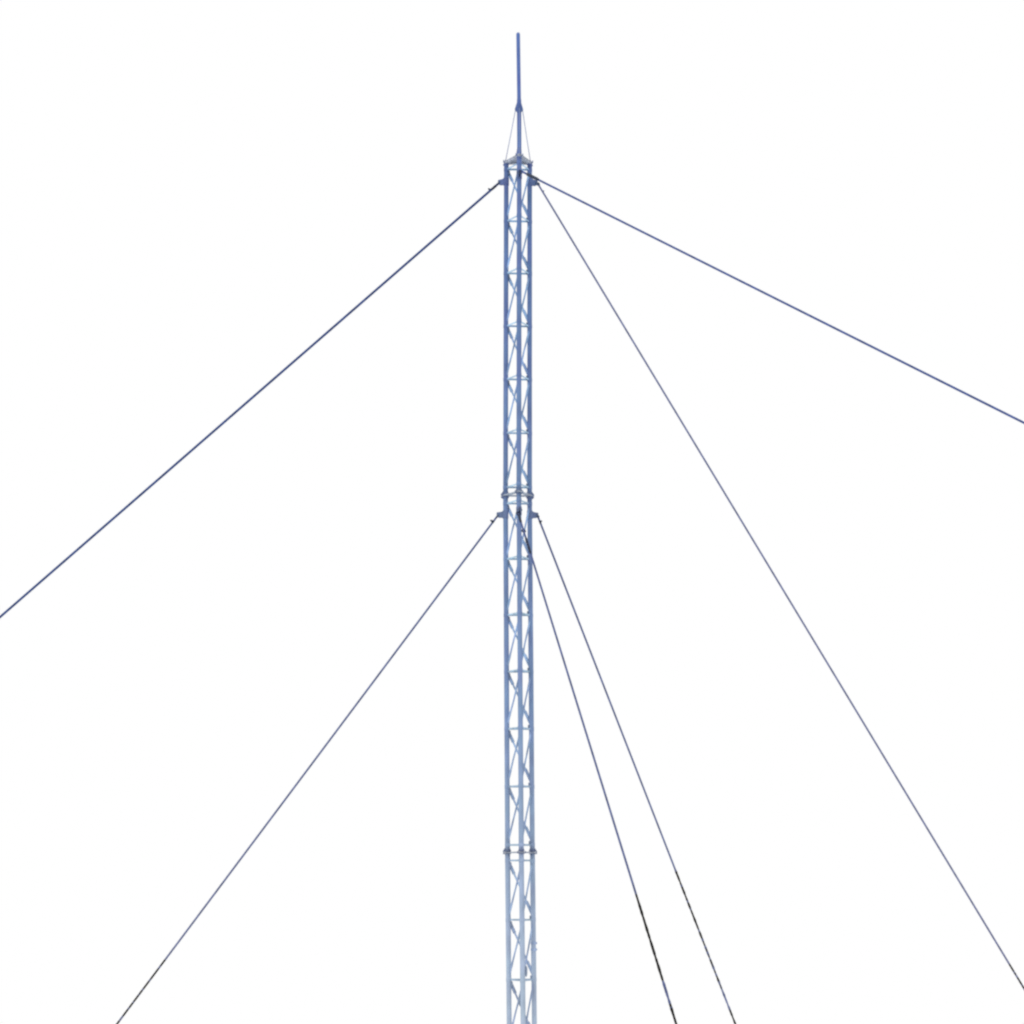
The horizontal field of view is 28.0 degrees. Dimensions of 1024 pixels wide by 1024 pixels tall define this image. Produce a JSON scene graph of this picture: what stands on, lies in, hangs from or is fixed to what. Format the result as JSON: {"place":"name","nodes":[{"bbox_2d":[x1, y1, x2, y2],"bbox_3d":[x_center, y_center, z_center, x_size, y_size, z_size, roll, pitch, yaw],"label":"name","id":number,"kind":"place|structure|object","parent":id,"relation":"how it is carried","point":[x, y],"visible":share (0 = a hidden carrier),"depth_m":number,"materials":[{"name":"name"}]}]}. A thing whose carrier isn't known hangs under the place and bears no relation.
{"place":"outdoors","nodes":[
{"label":"outdoors","id":0,"kind":"place"},
{"bbox_2d":[0,0,1023,1023],"label":"sky","id":1,"kind":"structure","parent":0,"point":[194,193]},
{"bbox_2d":[497,153,538,1023],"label":"lattice mast","id":2,"kind":"object","parent":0,"point":[519,160],"visible":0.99,"depth_m":36.98,"materials":[{"name":"metal"}]},
{"bbox_2d":[0,183,498,617],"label":"guy wire","id":3,"kind":"object","parent":2,"relation":"attached to","point":[251,398],"visible":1,"depth_m":38.64,"materials":[{"name":"grey metal"}]},
{"bbox_2d":[116,516,497,1023],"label":"guy wire","id":4,"kind":"object","parent":2,"relation":"attached to","point":[308,768],"visible":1,"depth_m":37.19,"materials":[{"name":"grey metal"}]},
{"bbox_2d":[505,32,530,160],"bbox_3d":[0.112,-7.858,38.618,0.508,2.529,0.456,0,-10,0],"label":"whip antenna","id":5,"kind":"object","parent":2,"relation":"on","point":[518,108],"visible":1,"depth_m":38.64,"materials":[{"name":"paint"}]},
{"bbox_2d":[516,512,676,1023],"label":"guy wire","id":6,"kind":"object","parent":2,"relation":"attached to","point":[616,831],"visible":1,"depth_m":32.45,"materials":[{"name":"grey metal"}]},
{"bbox_2d":[538,516,735,1023],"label":"guy wire","id":7,"kind":"object","parent":2,"relation":"attached to","point":[675,870],"visible":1,"depth_m":38.87,"materials":[{"name":"grey metal"}]},
{"bbox_2d":[519,170,1023,423],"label":"guy wire","id":8,"kind":"object","parent":2,"relation":"attached to","point":[769,295],"visible":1,"depth_m":27.91,"materials":[{"name":"grey metal"}]},
{"bbox_2d":[537,182,1023,988],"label":"guy wire","id":9,"kind":"object","parent":2,"relation":"attached to","point":[783,590],"visible":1,"depth_m":43.58,"materials":[{"name":"grey metal"}]}
]}

